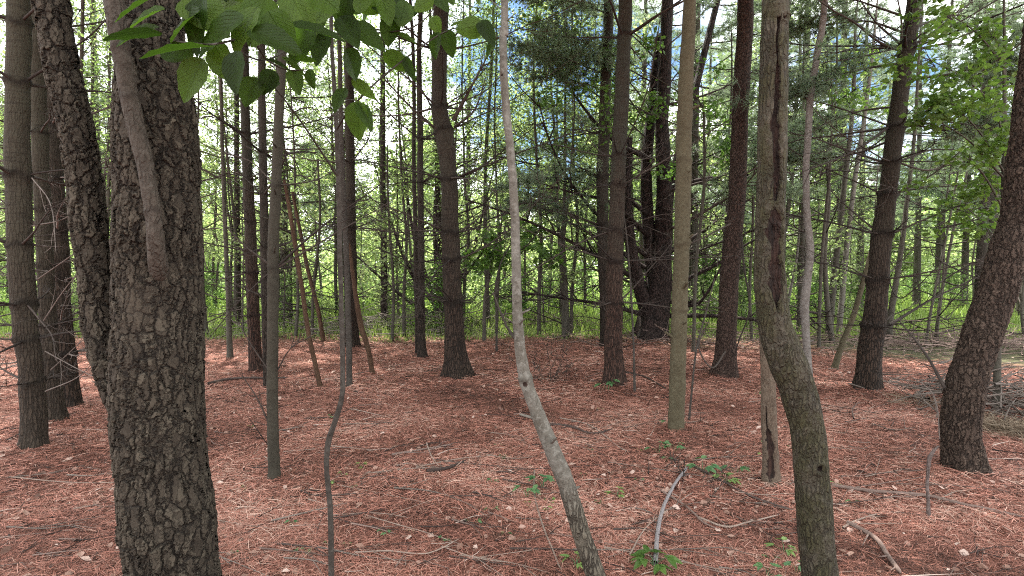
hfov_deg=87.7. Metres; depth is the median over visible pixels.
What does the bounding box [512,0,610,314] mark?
slender tree
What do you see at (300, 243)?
young tree
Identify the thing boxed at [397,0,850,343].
wolf pine
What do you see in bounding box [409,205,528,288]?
hedge bush
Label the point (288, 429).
fallen twig
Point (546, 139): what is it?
slender tree
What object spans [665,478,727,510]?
fallen twig
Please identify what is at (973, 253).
pole sapling
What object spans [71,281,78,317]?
bush
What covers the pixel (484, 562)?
fallen twig
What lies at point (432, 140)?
pole sapling
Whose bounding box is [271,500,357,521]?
fallen twig
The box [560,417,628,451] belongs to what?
fallen stick
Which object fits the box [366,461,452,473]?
fallen twig
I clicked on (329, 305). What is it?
bush
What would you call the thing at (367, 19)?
slender tree
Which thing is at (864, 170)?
pine
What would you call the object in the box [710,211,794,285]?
hedge bush
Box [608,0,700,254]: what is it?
pine
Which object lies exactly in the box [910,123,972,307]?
pole sapling
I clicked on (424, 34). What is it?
sky
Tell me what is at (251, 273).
pine tree
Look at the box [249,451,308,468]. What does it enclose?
fallen twig
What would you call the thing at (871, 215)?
tree
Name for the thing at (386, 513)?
fallen twig
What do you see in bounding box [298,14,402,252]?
pine
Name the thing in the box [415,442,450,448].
fallen twig
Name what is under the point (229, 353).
young tree
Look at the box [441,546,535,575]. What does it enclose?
fallen twig
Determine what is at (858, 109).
young tree
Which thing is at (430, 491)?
fallen twig
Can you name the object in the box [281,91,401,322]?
bare tree
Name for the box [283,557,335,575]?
fallen twig
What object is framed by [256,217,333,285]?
hedge bush
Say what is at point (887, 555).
fallen stick
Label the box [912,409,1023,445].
dry grass tuft
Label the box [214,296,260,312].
bush
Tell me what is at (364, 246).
hedge bush
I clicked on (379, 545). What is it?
fallen twig
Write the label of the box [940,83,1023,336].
bare tree
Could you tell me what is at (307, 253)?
hedge bush
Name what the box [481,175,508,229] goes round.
tree
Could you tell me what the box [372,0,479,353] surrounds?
pine tree
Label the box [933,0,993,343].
slim tree
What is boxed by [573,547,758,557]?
fallen twig
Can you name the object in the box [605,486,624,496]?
seedling
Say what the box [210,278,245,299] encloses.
bush
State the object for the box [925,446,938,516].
dead stub
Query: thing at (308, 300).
bush
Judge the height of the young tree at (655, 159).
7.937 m
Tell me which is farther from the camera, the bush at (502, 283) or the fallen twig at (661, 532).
the bush at (502, 283)
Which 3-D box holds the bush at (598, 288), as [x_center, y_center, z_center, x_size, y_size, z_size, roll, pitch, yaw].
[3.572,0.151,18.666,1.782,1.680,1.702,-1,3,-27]
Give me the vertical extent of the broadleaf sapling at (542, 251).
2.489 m
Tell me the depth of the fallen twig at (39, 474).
3.84 m
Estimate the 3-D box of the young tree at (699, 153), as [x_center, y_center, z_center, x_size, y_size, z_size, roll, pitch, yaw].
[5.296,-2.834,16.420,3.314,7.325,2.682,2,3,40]
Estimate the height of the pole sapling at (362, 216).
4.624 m
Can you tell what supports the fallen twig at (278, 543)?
on the forest floor
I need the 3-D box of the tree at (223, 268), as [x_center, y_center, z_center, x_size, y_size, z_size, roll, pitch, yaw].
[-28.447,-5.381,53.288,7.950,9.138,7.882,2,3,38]
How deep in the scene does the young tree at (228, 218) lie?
12.74 m
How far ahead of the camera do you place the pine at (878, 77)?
13.48 m
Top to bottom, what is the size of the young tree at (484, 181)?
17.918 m
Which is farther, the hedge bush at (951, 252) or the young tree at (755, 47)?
the hedge bush at (951, 252)
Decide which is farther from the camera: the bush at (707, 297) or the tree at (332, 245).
the tree at (332, 245)
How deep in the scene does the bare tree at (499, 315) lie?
11.72 m
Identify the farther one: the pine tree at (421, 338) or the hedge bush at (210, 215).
the hedge bush at (210, 215)
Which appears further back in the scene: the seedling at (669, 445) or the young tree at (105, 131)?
the young tree at (105, 131)
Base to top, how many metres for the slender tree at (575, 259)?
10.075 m
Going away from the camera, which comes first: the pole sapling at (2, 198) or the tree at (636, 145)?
the pole sapling at (2, 198)
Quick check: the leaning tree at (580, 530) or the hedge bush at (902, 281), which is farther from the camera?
the hedge bush at (902, 281)
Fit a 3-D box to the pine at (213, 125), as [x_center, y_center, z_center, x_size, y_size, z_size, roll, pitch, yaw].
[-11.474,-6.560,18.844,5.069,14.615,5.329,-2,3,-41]
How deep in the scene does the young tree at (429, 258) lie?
14.63 m
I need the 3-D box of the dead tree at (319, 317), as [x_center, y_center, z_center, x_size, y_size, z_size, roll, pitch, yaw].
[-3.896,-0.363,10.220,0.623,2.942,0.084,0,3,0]
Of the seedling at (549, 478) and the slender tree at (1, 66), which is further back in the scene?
the slender tree at (1, 66)
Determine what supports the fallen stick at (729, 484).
on the forest floor
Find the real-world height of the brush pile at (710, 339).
0.517 m
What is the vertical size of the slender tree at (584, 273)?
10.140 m
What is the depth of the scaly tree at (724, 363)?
6.73 m
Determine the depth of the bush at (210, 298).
14.94 m
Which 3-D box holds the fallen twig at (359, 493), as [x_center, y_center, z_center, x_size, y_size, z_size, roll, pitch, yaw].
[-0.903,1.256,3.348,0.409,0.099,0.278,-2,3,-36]
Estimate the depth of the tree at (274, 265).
3.59 m
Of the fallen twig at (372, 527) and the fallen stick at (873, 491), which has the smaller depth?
the fallen twig at (372, 527)
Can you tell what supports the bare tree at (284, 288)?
on the forest floor
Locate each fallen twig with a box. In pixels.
[6,465,82,477]
[6,515,104,529]
[11,476,113,482]
[36,543,85,555]
[67,471,110,475]
[73,501,108,508]
[112,501,271,528]
[219,556,267,575]
[235,498,307,516]
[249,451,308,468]
[254,421,330,432]
[259,547,326,562]
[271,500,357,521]
[277,542,345,560]
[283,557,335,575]
[300,488,335,496]
[308,498,467,546]
[314,509,372,530]
[317,546,410,560]
[332,466,389,499]
[333,497,438,517]
[334,541,425,551]
[336,509,381,518]
[337,484,478,512]
[343,421,396,423]
[350,408,389,417]
[351,522,403,533]
[360,463,401,487]
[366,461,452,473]
[383,443,415,451]
[393,477,489,517]
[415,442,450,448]
[415,453,492,467]
[436,459,525,471]
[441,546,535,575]
[449,555,532,572]
[450,488,549,501]
[451,518,491,537]
[459,554,548,575]
[462,512,535,535]
[472,485,521,502]
[486,454,533,458]
[491,426,528,443]
[502,479,583,503]
[505,464,599,473]
[509,547,609,554]
[549,533,641,546]
[552,413,658,429]
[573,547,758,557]
[604,546,748,575]
[608,461,725,480]
[613,527,724,546]
[621,411,728,428]
[629,540,732,575]
[640,498,670,522]
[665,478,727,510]
[693,443,761,460]
[709,494,792,509]
[719,566,755,575]
[721,476,759,477]
[734,477,794,502]
[736,516,793,530]
[776,531,882,550]
[821,404,901,413]
[833,474,962,504]
[841,464,923,476]
[845,416,898,422]
[856,472,958,486]
[872,416,912,429]
[883,494,998,503]
[896,483,1023,494]
[937,489,973,499]
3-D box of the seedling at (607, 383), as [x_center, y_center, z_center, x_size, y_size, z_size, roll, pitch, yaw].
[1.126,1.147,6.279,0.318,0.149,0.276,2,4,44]
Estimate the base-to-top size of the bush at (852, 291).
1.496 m
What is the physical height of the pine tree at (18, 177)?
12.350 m
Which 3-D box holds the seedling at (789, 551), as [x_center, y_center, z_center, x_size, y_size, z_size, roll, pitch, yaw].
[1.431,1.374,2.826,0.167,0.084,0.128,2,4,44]
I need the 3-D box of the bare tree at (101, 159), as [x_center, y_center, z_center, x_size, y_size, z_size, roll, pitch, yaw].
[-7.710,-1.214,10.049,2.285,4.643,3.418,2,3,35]
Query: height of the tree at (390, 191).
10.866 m
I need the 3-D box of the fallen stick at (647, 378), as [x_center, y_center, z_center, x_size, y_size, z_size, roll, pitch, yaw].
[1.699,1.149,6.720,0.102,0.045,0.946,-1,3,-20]
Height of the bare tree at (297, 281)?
6.989 m
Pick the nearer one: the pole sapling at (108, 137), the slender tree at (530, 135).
the pole sapling at (108, 137)
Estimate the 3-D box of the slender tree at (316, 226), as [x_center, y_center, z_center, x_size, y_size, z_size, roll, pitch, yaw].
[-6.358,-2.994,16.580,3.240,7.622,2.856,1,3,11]
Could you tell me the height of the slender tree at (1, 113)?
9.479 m
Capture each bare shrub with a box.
[497,330,580,382]
[663,452,735,493]
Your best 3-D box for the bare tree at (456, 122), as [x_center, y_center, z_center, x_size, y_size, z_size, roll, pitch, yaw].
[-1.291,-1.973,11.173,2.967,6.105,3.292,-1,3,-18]
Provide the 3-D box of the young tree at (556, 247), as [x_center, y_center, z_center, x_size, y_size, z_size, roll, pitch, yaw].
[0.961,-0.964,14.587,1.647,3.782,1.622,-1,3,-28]
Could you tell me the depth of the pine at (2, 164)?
18.31 m
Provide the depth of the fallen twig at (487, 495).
3.32 m
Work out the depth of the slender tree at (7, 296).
18.62 m
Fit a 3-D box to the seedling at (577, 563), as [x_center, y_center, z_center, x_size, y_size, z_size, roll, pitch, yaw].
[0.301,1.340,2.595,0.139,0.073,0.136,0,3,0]
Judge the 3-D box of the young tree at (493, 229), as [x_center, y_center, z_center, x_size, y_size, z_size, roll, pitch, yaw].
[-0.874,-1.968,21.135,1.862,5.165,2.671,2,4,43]
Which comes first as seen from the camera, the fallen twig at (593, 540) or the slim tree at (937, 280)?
the fallen twig at (593, 540)
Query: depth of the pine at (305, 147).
14.36 m
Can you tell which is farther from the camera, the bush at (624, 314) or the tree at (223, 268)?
the tree at (223, 268)
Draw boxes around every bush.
[0,206,36,289]
[0,268,5,298]
[0,268,36,316]
[70,246,75,283]
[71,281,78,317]
[202,195,257,289]
[203,203,268,285]
[204,262,241,308]
[204,269,223,315]
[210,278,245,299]
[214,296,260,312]
[232,219,294,281]
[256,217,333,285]
[258,269,328,324]
[289,235,332,283]
[294,287,335,318]
[311,244,337,284]
[317,290,338,314]
[325,199,408,288]
[326,251,404,286]
[332,199,417,285]
[332,268,376,306]
[357,264,378,302]
[359,275,411,314]
[388,258,414,308]
[398,257,476,327]
[401,220,480,283]
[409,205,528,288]
[426,283,481,309]
[460,185,550,286]
[466,269,502,300]
[472,274,530,318]
[478,219,538,284]
[493,273,546,320]
[521,246,594,288]
[529,221,596,281]
[534,272,568,310]
[541,282,592,314]
[543,203,635,286]
[547,199,629,287]
[568,262,598,300]
[591,271,628,300]
[592,291,635,319]
[623,277,644,310]
[670,286,704,319]
[672,252,719,280]
[673,207,720,284]
[688,274,738,321]
[698,212,753,285]
[698,254,720,310]
[701,235,796,281]
[705,275,755,327]
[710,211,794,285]
[746,233,827,291]
[754,177,895,291]
[789,278,823,317]
[809,284,860,322]
[810,273,829,309]
[811,181,975,292]
[813,231,855,285]
[818,219,935,291]
[845,264,907,314]
[846,274,889,309]
[864,209,947,287]
[888,286,905,302]
[899,269,931,295]
[901,220,975,291]
[911,218,975,278]
[912,262,971,308]
[921,265,959,300]
[945,224,975,283]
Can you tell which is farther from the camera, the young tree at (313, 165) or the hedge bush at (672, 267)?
the hedge bush at (672, 267)
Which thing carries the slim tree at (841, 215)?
on the forest floor
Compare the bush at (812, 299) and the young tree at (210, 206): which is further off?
the young tree at (210, 206)
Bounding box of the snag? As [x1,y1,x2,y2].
[759,336,781,486]
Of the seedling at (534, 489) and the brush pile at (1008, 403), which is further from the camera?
the brush pile at (1008, 403)
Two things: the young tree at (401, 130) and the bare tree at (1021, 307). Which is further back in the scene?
the young tree at (401, 130)
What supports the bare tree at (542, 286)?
on the forest floor
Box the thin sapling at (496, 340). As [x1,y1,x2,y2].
[494,244,510,351]
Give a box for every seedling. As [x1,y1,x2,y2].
[512,484,540,496]
[525,474,553,488]
[560,551,582,568]
[592,379,619,389]
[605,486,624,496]
[629,544,682,574]
[645,441,670,454]
[663,440,685,450]
[686,455,721,472]
[712,472,740,483]
[720,465,750,474]
[753,562,781,575]
[765,536,796,556]
[782,560,800,572]
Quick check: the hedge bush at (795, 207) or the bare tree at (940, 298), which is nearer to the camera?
the bare tree at (940, 298)
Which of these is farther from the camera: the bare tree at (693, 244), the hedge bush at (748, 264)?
the hedge bush at (748, 264)
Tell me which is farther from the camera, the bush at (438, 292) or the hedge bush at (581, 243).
the hedge bush at (581, 243)
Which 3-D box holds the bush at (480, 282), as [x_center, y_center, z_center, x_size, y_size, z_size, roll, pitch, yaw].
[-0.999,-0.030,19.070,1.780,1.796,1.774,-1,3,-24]
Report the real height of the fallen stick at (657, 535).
0.045 m
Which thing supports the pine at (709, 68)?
on the forest floor
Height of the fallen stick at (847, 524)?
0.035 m
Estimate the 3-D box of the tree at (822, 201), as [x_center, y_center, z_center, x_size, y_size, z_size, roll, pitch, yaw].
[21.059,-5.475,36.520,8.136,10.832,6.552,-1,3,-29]
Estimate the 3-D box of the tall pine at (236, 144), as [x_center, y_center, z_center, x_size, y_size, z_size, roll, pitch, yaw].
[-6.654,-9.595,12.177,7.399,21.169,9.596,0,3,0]
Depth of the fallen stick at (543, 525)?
2.95 m
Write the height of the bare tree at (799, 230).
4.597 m
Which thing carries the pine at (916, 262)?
on the forest floor
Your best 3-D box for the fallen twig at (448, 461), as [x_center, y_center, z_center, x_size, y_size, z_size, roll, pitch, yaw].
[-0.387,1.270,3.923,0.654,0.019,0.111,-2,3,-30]
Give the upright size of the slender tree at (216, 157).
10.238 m
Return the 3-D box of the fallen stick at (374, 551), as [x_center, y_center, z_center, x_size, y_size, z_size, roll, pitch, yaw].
[-0.517,1.325,2.641,0.533,0.043,0.229,0,3,-10]
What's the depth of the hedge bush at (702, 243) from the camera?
28.49 m
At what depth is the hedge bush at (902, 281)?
27.09 m
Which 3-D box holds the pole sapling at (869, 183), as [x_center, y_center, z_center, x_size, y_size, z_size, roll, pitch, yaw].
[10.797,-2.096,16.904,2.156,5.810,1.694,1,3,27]
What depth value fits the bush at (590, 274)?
18.29 m
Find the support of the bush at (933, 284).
on the forest floor
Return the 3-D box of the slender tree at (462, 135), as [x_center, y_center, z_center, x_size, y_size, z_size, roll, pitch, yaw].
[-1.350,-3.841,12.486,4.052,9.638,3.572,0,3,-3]
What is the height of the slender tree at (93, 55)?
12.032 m
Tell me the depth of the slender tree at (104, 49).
13.87 m
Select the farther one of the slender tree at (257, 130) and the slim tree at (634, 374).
the slender tree at (257, 130)
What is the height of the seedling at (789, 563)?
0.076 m
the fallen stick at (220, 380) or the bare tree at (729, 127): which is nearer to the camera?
the fallen stick at (220, 380)
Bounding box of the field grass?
[0,283,1021,342]
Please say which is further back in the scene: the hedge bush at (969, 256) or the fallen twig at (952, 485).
the hedge bush at (969, 256)
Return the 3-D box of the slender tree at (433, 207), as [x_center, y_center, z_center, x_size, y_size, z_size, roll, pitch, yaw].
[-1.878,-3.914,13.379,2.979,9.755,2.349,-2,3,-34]
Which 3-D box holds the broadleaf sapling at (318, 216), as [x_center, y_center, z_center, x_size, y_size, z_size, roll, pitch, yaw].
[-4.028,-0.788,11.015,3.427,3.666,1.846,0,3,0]
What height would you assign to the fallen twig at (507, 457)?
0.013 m
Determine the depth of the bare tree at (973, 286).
13.98 m
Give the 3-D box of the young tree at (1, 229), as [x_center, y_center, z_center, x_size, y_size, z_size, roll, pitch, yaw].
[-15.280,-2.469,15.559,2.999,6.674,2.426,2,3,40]
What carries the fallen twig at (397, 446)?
on the forest floor
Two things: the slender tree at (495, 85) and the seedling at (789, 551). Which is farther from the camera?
the slender tree at (495, 85)
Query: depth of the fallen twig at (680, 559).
2.68 m
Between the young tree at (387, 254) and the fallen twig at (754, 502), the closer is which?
the fallen twig at (754, 502)
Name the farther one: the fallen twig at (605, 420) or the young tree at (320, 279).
the young tree at (320, 279)
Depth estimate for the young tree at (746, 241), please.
15.25 m
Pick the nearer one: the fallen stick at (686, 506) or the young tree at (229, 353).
the fallen stick at (686, 506)
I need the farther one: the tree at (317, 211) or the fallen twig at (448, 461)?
the tree at (317, 211)
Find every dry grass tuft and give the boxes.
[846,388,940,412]
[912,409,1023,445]
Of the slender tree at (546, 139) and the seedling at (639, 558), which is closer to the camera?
the seedling at (639, 558)
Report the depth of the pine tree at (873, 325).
6.01 m
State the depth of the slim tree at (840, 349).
7.72 m
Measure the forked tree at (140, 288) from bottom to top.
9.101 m
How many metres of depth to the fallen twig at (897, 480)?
3.59 m
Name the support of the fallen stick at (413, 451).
on the forest floor
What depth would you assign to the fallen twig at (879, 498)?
3.40 m
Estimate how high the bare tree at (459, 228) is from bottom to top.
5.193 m
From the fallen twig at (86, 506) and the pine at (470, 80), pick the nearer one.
the fallen twig at (86, 506)
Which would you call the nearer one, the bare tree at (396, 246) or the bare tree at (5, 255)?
the bare tree at (5, 255)
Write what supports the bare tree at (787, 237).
on the forest floor
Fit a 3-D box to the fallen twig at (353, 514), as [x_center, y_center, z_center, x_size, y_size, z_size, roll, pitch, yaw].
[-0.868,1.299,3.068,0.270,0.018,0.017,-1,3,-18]
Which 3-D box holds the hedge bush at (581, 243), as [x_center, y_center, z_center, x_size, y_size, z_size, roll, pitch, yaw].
[4.545,-2.824,32.169,5.812,6.248,7.106,1,3,20]
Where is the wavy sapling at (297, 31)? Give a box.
[102,0,495,575]
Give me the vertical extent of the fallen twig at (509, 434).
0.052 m
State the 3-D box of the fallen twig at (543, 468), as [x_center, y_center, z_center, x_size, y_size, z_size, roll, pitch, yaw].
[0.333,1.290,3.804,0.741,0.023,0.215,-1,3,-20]
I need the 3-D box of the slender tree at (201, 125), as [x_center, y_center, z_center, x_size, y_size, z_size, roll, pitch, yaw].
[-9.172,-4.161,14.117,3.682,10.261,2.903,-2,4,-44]
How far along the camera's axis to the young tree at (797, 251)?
13.00 m
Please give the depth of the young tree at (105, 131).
16.40 m
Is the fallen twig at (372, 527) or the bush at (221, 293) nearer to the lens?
the fallen twig at (372, 527)
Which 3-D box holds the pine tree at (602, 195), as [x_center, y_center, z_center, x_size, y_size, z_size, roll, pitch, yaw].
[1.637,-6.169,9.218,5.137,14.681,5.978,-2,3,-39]
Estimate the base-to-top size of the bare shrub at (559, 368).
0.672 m
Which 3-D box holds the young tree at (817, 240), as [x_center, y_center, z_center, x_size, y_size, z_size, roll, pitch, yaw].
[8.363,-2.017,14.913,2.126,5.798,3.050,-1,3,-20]
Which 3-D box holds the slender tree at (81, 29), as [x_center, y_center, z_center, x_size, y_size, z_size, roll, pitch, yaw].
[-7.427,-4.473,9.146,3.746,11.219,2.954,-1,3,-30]
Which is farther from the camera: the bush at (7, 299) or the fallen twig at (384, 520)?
the bush at (7, 299)
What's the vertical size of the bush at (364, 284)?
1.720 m
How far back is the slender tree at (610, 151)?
13.74 m
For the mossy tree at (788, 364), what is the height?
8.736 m
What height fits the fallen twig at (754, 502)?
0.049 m
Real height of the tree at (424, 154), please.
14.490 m
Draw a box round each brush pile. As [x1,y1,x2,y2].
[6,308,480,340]
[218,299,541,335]
[429,317,945,352]
[434,304,687,334]
[622,314,1023,359]
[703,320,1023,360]
[848,356,1023,426]
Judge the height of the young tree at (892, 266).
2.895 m
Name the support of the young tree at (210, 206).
on the forest floor
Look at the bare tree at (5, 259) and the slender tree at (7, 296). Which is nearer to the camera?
the bare tree at (5, 259)
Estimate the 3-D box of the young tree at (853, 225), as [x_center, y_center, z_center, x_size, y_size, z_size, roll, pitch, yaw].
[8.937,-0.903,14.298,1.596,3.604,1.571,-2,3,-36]
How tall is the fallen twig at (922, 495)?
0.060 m
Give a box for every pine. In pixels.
[0,0,113,213]
[0,24,33,250]
[65,0,112,194]
[194,31,258,233]
[199,0,368,315]
[203,94,288,321]
[297,19,439,321]
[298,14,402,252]
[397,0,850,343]
[400,0,522,294]
[575,0,679,280]
[588,0,795,310]
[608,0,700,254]
[673,18,753,289]
[698,0,823,307]
[708,0,912,311]
[710,12,848,255]
[789,0,942,315]
[790,0,935,310]
[833,55,933,271]
[849,0,978,305]
[888,0,1000,304]
[899,9,1021,304]
[900,0,1023,265]
[921,0,1023,315]
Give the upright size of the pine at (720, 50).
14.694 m
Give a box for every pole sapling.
[0,1,5,137]
[0,135,34,239]
[73,6,112,199]
[203,77,269,314]
[239,47,321,298]
[331,161,375,247]
[407,70,478,206]
[529,31,595,336]
[693,67,758,216]
[749,0,849,256]
[818,132,882,298]
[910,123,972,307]
[947,138,979,298]
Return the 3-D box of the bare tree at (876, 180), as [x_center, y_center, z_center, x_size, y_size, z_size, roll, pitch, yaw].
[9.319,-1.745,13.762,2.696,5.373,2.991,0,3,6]
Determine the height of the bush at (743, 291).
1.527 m
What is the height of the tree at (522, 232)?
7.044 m
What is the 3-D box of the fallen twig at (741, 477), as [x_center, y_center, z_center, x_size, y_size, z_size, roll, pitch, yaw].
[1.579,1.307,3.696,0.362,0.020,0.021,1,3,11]
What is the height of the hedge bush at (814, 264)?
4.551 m
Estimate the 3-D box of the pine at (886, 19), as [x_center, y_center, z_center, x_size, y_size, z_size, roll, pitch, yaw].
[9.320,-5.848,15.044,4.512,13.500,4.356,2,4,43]
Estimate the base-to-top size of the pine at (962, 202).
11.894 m
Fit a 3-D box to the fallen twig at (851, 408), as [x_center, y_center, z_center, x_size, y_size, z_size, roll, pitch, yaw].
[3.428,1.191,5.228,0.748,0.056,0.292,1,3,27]
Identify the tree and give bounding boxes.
[0,0,33,218]
[0,0,111,450]
[0,0,112,222]
[0,0,113,167]
[0,0,203,164]
[0,1,103,421]
[0,2,108,195]
[0,4,5,191]
[0,28,33,297]
[0,85,110,408]
[0,102,78,329]
[0,104,33,247]
[0,141,110,308]
[0,145,77,317]
[3,101,106,305]
[30,0,222,575]
[65,0,112,220]
[88,85,111,210]
[97,138,214,292]
[100,30,220,205]
[185,37,271,335]
[194,44,367,387]
[196,32,256,302]
[196,42,365,371]
[199,36,287,321]
[199,87,285,323]
[199,127,228,256]
[200,134,243,311]
[200,140,325,334]
[202,46,299,289]
[205,113,338,327]
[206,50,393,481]
[207,167,268,263]
[209,193,241,277]
[213,0,364,321]
[214,51,373,341]
[219,77,233,358]
[224,14,494,346]
[239,55,324,217]
[268,0,663,379]
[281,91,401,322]
[282,14,396,314]
[283,179,322,388]
[284,89,358,294]
[285,75,358,287]
[286,14,378,315]
[288,136,335,279]
[289,0,476,335]
[289,14,391,209]
[289,181,313,273]
[291,192,325,341]
[300,12,540,357]
[313,192,373,258]
[319,14,431,303]
[322,174,393,311]
[337,35,352,386]
[349,243,374,373]
[355,57,465,299]
[356,67,432,319]
[357,9,509,322]
[364,153,432,278]
[370,0,482,248]
[370,120,462,273]
[370,214,403,286]
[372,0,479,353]
[373,0,529,318]
[381,50,511,334]
[387,116,471,243]
[399,200,433,293]
[406,0,550,330]
[410,111,501,318]
[428,184,483,319]
[449,0,626,334]
[450,4,523,306]
[458,0,534,303]
[460,175,508,265]
[463,0,793,386]
[465,75,552,299]
[465,110,542,313]
[465,164,556,330]
[473,1,600,282]
[476,155,585,331]
[478,0,699,347]
[480,3,651,334]
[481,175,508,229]
[483,0,494,326]
[486,0,653,333]
[489,3,552,300]
[490,0,605,575]
[506,211,538,273]
[511,7,595,306]
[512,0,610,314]
[522,184,580,311]
[525,159,567,271]
[538,0,635,313]
[548,47,675,349]
[549,94,674,287]
[551,32,654,240]
[559,14,671,221]
[570,191,596,296]
[584,128,655,315]
[590,13,672,250]
[623,212,639,294]
[623,214,635,392]
[634,107,674,235]
[640,77,728,240]
[650,32,724,312]
[653,196,721,311]
[654,45,757,259]
[665,0,699,431]
[669,8,794,318]
[673,0,794,377]
[673,129,748,283]
[688,278,714,419]
[697,0,1023,391]
[703,208,754,310]
[717,24,810,227]
[719,114,822,308]
[721,0,924,232]
[739,114,894,336]
[744,0,928,342]
[748,87,865,306]
[754,0,838,575]
[785,123,869,316]
[786,137,864,274]
[794,155,866,300]
[796,12,805,332]
[800,0,828,374]
[814,127,926,305]
[816,183,875,317]
[824,2,857,334]
[831,252,868,369]
[835,0,877,333]
[848,180,878,233]
[860,109,1021,347]
[864,246,906,286]
[884,4,923,341]
[885,20,1023,476]
[897,139,974,280]
[924,171,958,347]
[929,140,978,252]
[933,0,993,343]
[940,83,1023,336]
[959,102,1021,313]
[974,3,990,293]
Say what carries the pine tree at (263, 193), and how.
on the forest floor
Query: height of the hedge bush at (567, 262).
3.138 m
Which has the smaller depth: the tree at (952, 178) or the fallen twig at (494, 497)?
the fallen twig at (494, 497)
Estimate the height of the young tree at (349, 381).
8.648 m
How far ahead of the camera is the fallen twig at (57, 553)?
2.75 m
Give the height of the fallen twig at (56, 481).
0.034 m
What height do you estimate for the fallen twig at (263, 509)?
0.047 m
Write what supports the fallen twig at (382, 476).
on the forest floor
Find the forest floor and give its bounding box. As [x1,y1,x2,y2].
[0,266,1023,575]
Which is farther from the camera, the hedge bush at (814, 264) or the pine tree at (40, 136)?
the hedge bush at (814, 264)
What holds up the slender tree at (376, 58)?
on the forest floor
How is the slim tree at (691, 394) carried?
on the forest floor
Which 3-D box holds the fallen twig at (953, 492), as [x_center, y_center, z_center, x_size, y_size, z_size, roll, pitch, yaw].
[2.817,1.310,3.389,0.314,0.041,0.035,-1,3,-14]
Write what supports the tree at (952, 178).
on the forest floor
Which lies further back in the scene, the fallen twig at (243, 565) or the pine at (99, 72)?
the pine at (99, 72)
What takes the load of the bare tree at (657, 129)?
on the forest floor
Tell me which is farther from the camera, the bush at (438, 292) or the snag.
the bush at (438, 292)
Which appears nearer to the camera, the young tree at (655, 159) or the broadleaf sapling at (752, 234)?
the broadleaf sapling at (752, 234)
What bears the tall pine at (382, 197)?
on the forest floor
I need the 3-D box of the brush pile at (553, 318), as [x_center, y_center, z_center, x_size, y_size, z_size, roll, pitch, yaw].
[1.300,0.697,12.996,7.492,0.468,2.966,0,3,-9]
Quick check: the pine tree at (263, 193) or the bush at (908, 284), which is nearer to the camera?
the pine tree at (263, 193)
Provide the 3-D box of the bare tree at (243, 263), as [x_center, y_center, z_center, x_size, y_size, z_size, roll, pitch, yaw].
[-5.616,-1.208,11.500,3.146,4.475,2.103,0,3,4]
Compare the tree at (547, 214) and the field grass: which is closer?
the field grass
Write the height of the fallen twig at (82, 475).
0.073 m
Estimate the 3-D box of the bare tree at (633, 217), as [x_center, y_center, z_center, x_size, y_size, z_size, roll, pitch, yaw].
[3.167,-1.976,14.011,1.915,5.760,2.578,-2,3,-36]
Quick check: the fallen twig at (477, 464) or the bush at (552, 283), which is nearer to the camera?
the fallen twig at (477, 464)
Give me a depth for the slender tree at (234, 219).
12.37 m
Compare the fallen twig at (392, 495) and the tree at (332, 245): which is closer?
the fallen twig at (392, 495)
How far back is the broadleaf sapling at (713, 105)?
8.92 m
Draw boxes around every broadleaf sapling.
[234,159,397,331]
[357,142,429,339]
[441,214,568,340]
[507,0,731,352]
[519,139,595,336]
[691,147,873,341]
[812,41,889,347]
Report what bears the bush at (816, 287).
on the forest floor
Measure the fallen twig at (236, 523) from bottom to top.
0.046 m
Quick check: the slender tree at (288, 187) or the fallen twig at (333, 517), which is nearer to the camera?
the fallen twig at (333, 517)
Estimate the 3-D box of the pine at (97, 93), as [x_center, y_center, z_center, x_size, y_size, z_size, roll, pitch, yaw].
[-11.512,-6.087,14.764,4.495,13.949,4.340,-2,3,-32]
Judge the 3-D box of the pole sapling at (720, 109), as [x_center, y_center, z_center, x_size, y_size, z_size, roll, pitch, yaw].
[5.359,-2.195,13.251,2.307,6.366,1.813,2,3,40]
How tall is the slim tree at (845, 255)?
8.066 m
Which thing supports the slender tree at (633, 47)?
on the forest floor
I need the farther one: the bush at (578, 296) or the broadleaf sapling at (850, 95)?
the bush at (578, 296)
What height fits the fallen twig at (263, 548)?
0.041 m
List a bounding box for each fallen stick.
[207,377,287,384]
[354,539,457,564]
[391,444,450,455]
[426,459,466,471]
[533,470,560,568]
[549,423,611,433]
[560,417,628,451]
[625,371,665,388]
[629,492,692,555]
[653,467,688,564]
[660,489,718,528]
[693,466,790,509]
[699,514,779,527]
[832,483,1023,516]
[842,513,899,528]
[846,520,900,573]
[851,402,874,418]
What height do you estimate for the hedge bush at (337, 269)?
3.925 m
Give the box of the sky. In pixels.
[0,0,1023,265]
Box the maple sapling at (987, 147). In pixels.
[869,0,1019,410]
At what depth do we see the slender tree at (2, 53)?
16.97 m
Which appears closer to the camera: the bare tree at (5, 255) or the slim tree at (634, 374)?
the slim tree at (634, 374)
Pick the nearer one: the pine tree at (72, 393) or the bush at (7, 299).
the pine tree at (72, 393)
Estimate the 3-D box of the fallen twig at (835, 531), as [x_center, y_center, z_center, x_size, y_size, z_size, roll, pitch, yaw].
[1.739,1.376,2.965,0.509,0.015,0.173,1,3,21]

